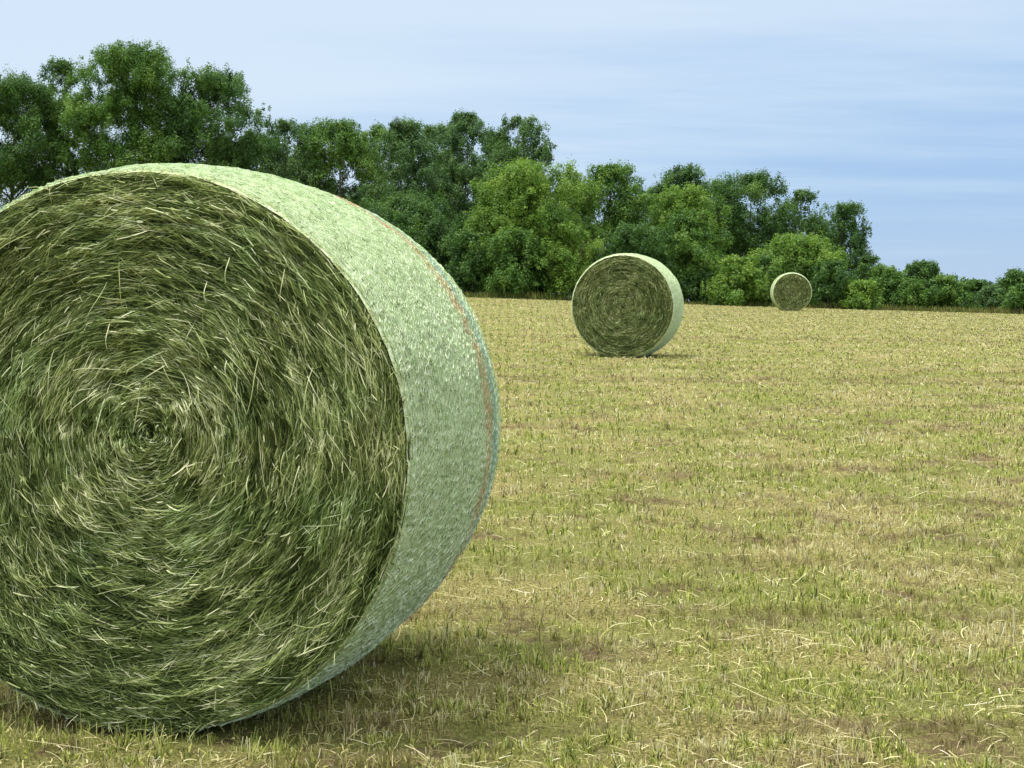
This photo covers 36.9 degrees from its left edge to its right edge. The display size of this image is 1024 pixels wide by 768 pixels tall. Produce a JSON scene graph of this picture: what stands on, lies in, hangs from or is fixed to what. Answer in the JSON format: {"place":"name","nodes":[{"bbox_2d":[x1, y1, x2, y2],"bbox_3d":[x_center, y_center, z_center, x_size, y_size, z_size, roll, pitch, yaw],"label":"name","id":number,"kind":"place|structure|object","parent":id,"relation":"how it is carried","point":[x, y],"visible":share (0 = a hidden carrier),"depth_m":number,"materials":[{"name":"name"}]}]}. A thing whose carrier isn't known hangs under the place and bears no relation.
{"place":"outdoors","nodes":[
{"label":"outdoors","id":0,"kind":"place"},
{"bbox_2d":[0,297,1023,767],"bbox_3d":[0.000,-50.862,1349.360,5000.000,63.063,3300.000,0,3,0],"label":"field ground","id":1,"kind":"structure","parent":0,"point":[466,733],"depth_m":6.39,"materials":[{"name":"yellow plant"}]},
{"bbox_2d":[0,64,81,207],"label":"leafy tree","id":2,"kind":"object","parent":1,"relation":"on","point":[20,93],"visible":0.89,"depth_m":86.08,"materials":[{"name":"green plant"}]},
{"bbox_2d":[34,55,103,179],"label":"leafy tree","id":3,"kind":"object","parent":1,"relation":"on","point":[60,67],"visible":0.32,"depth_m":88.67,"materials":[{"name":"green plant"}]},
{"bbox_2d":[54,38,202,174],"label":"leafy tree","id":4,"kind":"object","parent":1,"relation":"on","point":[141,68],"visible":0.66,"depth_m":84.87,"materials":[{"name":"green plant"}]},
{"bbox_2d":[152,61,280,172],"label":"leafy tree","id":5,"kind":"object","parent":1,"relation":"on","point":[216,86],"visible":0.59,"depth_m":84.91,"materials":[{"name":"green plant"}]},
{"bbox_2d":[0,163,501,741],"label":"hay bale","id":6,"kind":"object","parent":1,"relation":"on","point":[250,425],"visible":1,"depth_m":4.28},
{"bbox_2d":[232,127,296,179],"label":"leafy tree","id":7,"kind":"object","parent":1,"relation":"on","point":[279,141],"visible":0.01,"depth_m":97.32,"materials":[{"name":"green plant"}]},
{"bbox_2d":[252,116,332,191],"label":"leafy tree","id":8,"kind":"object","parent":1,"relation":"on","point":[300,172],"visible":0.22,"depth_m":90.49,"materials":[{"name":"green plant"}]},
{"bbox_2d":[281,120,354,195],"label":"leafy tree","id":9,"kind":"object","parent":1,"relation":"on","point":[305,126],"visible":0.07,"depth_m":97.86,"materials":[{"name":"green plant"}]},
{"bbox_2d":[299,116,388,212],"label":"leafy tree","id":10,"kind":"object","parent":1,"relation":"on","point":[344,138],"visible":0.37,"depth_m":90.63,"materials":[{"name":"green plant"}]},
{"bbox_2d":[342,120,422,202],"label":"leafy tree","id":11,"kind":"object","parent":1,"relation":"on","point":[376,129],"visible":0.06,"depth_m":97.42,"materials":[{"name":"green plant"}]},
{"bbox_2d":[344,116,465,234],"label":"leafy tree","id":12,"kind":"object","parent":1,"relation":"on","point":[406,135],"visible":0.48,"depth_m":89.72,"materials":[{"name":"green plant"}]},
{"bbox_2d":[359,189,469,286],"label":"bush","id":13,"kind":"object","parent":1,"relation":"on","point":[411,216],"visible":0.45,"depth_m":82.05,"materials":[{"name":"green plant"}]},
{"bbox_2d":[400,121,471,209],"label":"leafy tree","id":14,"kind":"object","parent":1,"relation":"on","point":[433,131],"visible":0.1,"depth_m":97.82,"materials":[{"name":"green plant"}]},
{"bbox_2d":[444,228,492,296],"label":"bush","id":15,"kind":"object","parent":1,"relation":"on","point":[465,273],"visible":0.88,"depth_m":78.36,"materials":[{"name":"green plant"}]},
{"bbox_2d":[433,105,504,294],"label":"leafy tree","id":16,"kind":"object","parent":1,"relation":"on","point":[455,140],"visible":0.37,"depth_m":91.57,"materials":[{"name":"green plant"}]},
{"bbox_2d":[460,124,527,216],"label":"leafy tree","id":17,"kind":"object","parent":1,"relation":"on","point":[495,137],"visible":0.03,"depth_m":97.61,"materials":[{"name":"green plant"}]},
{"bbox_2d":[0,305,1023,767],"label":"loose straw","id":18,"kind":"object","parent":1,"relation":"on","point":[660,605],"visible":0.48,"depth_m":5.34,"materials":[{"name":"beige plant"}]},
{"bbox_2d":[475,222,550,298],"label":"bush","id":19,"kind":"object","parent":1,"relation":"on","point":[508,277],"visible":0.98,"depth_m":77.65,"materials":[{"name":"green plant"}]},
{"bbox_2d":[473,113,557,218],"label":"leafy tree","id":20,"kind":"object","parent":1,"relation":"on","point":[540,153],"visible":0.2,"depth_m":91.90,"materials":[{"name":"green plant"}]},
{"bbox_2d":[458,154,612,297],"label":"leafy tree","id":21,"kind":"object","parent":1,"relation":"on","point":[511,193],"visible":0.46,"depth_m":80.27,"materials":[{"name":"green plant"}]},
{"bbox_2d":[531,221,605,299],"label":"bush","id":22,"kind":"object","parent":1,"relation":"on","point":[563,266],"visible":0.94,"depth_m":77.73,"materials":[{"name":"green plant"}]},
{"bbox_2d":[554,186,606,228],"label":"leafy tree","id":23,"kind":"object","parent":1,"relation":"on","point":[590,215],"visible":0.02,"depth_m":95.33,"materials":[{"name":"green plant"}]},
{"bbox_2d":[568,158,657,266],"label":"leafy tree","id":24,"kind":"object","parent":1,"relation":"on","point":[627,205],"visible":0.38,"depth_m":83.87,"materials":[{"name":"green plant"}]},
{"bbox_2d":[571,253,683,356],"bbox_3d":[1.862,-1.251,24.549,1.690,1.678,1.316,1,3,13],"label":"hay bale","id":25,"kind":"object","parent":1,"relation":"on","point":[627,304],"visible":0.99,"depth_m":23.98},
{"bbox_2d":[591,218,676,270],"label":"bush","id":26,"kind":"object","parent":1,"relation":"on","point":[627,238],"visible":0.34,"depth_m":77.97,"materials":[{"name":"green plant"}]},
{"bbox_2d":[637,184,662,243],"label":"leafy tree","id":27,"kind":"object","parent":1,"relation":"on","point":[646,195],"visible":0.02,"depth_m":95.95,"materials":[{"name":"green plant"}]},
{"bbox_2d":[642,162,732,247],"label":"leafy tree","id":28,"kind":"object","parent":1,"relation":"on","point":[688,173],"visible":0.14,"depth_m":90.94,"materials":[{"name":"green plant"}]},
{"bbox_2d":[646,181,733,298],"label":"leafy tree","id":29,"kind":"object","parent":1,"relation":"on","point":[681,199],"visible":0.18,"depth_m":82.20,"materials":[{"name":"green plant"}]},
{"bbox_2d":[657,206,734,300],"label":"bush","id":30,"kind":"object","parent":1,"relation":"on","point":[689,251],"visible":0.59,"depth_m":79.02,"materials":[{"name":"green plant"}]},
{"bbox_2d":[677,269,722,303],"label":"bush","id":31,"kind":"object","parent":1,"relation":"on","point":[692,281],"visible":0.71,"depth_m":78.01,"materials":[{"name":"green plant"}]},
{"bbox_2d":[702,176,754,233],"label":"leafy tree","id":32,"kind":"object","parent":1,"relation":"on","point":[710,188],"visible":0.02,"depth_m":96.15,"materials":[{"name":"green plant"}]},
{"bbox_2d":[700,254,770,305],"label":"bush","id":33,"kind":"object","parent":1,"relation":"on","point":[729,283],"visible":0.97,"depth_m":76.69,"materials":[{"name":"green plant"}]},
{"bbox_2d":[696,166,804,261],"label":"leafy tree","id":34,"kind":"object","parent":1,"relation":"on","point":[757,186],"visible":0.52,"depth_m":88.12,"materials":[{"name":"green plant"}]},
{"bbox_2d":[744,253,810,304],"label":"bush","id":35,"kind":"object","parent":1,"relation":"on","point":[765,261],"visible":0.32,"depth_m":78.24,"materials":[{"name":"green plant"}]},
{"bbox_2d":[770,272,811,310],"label":"hay bale","id":36,"kind":"object","parent":1,"relation":"on","point":[789,291],"visible":0.97,"depth_m":65.40},
{"bbox_2d":[746,228,848,305],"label":"bush","id":37,"kind":"object","parent":1,"relation":"on","point":[804,251],"visible":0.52,"depth_m":78.67,"materials":[{"name":"green plant"}]},
{"bbox_2d":[768,186,832,240],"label":"leafy tree","id":38,"kind":"object","parent":1,"relation":"on","point":[801,196],"visible":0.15,"depth_m":89.37,"materials":[{"name":"green plant"}]},
{"bbox_2d":[788,218,850,257],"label":"leafy tree","id":39,"kind":"object","parent":1,"relation":"on","point":[827,221],"visible":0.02,"depth_m":95.80,"materials":[{"name":"green plant"}]},
{"bbox_2d":[808,258,861,307],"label":"bush","id":40,"kind":"object","parent":1,"relation":"on","point":[838,268],"visible":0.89,"depth_m":77.38,"materials":[{"name":"green plant"}]},
{"bbox_2d":[804,200,880,304],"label":"leafy tree","id":41,"kind":"object","parent":1,"relation":"on","point":[844,212],"visible":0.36,"depth_m":87.14,"materials":[{"name":"green plant"}]},
{"bbox_2d":[839,278,884,309],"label":"bush","id":42,"kind":"object","parent":1,"relation":"on","point":[861,292],"visible":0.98,"depth_m":76.22,"materials":[{"name":"green plant"}]},
{"bbox_2d":[846,255,879,280],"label":"leafy tree","id":43,"kind":"object","parent":1,"relation":"on","point":[865,262],"visible":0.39,"depth_m":85.57,"materials":[{"name":"green plant"}]},
{"bbox_2d":[866,263,925,309],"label":"bush","id":44,"kind":"object","parent":1,"relation":"on","point":[884,276],"visible":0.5,"depth_m":78.93,"materials":[{"name":"green plant"}]},
{"bbox_2d":[878,276,942,309],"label":"bush","id":45,"kind":"object","parent":1,"relation":"on","point":[924,297],"visible":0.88,"depth_m":78.41,"materials":[{"name":"green plant"}]},
{"bbox_2d":[902,259,945,309],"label":"bush","id":46,"kind":"object","parent":1,"relation":"on","point":[923,269],"visible":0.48,"depth_m":80.27,"materials":[{"name":"green plant"}]},
{"bbox_2d":[926,272,974,310],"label":"bush","id":47,"kind":"object","parent":1,"relation":"on","point":[951,289],"visible":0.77,"depth_m":79.41,"materials":[{"name":"green plant"}]},
{"bbox_2d":[946,282,976,307],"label":"bush","id":48,"kind":"object","parent":1,"relation":"on","point":[970,302],"visible":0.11,"depth_m":81.58,"materials":[{"name":"green plant"}]},
{"bbox_2d":[956,303,984,309],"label":"bush","id":49,"kind":"object","parent":1,"relation":"on","point":[973,305],"visible":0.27,"depth_m":79.58,"materials":[{"name":"green plant"}]},
{"bbox_2d":[961,277,990,296],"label":"leafy tree","id":50,"kind":"object","parent":1,"relation":"on","point":[978,284],"visible":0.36,"depth_m":83.28,"materials":[{"name":"green plant"}]},
{"bbox_2d":[970,284,1005,310],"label":"bush","id":51,"kind":"object","parent":1,"relation":"on","point":[989,294],"visible":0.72,"depth_m":79.55,"materials":[{"name":"green plant"}]},
{"bbox_2d":[980,279,1010,303],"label":"bush","id":52,"kind":"object","parent":1,"relation":"on","point":[984,283],"visible":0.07,"depth_m":81.85,"materials":[{"name":"green plant"}]},
{"bbox_2d":[995,266,1023,309],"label":"bush","id":53,"kind":"object","parent":1,"relation":"on","point":[1012,277],"visible":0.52,"depth_m":80.38,"materials":[{"name":"green plant"}]},
{"bbox_2d":[997,283,1023,313],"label":"bush","id":54,"kind":"object","parent":1,"relation":"on","point":[1014,299],"visible":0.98,"depth_m":77.51,"materials":[{"name":"green plant"}]},
{"bbox_2d":[0,0,1023,300],"label":"sky","id":55,"kind":"structure","parent":0,"point":[912,111],"materials":[{"name":"blue"}]},
{"bbox_2d":[463,290,1023,313],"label":"margin grass","id":56,"kind":"structure","parent":0,"point":[527,295],"depth_m":77.37,"materials":[{"name":"green plant"}]}
]}

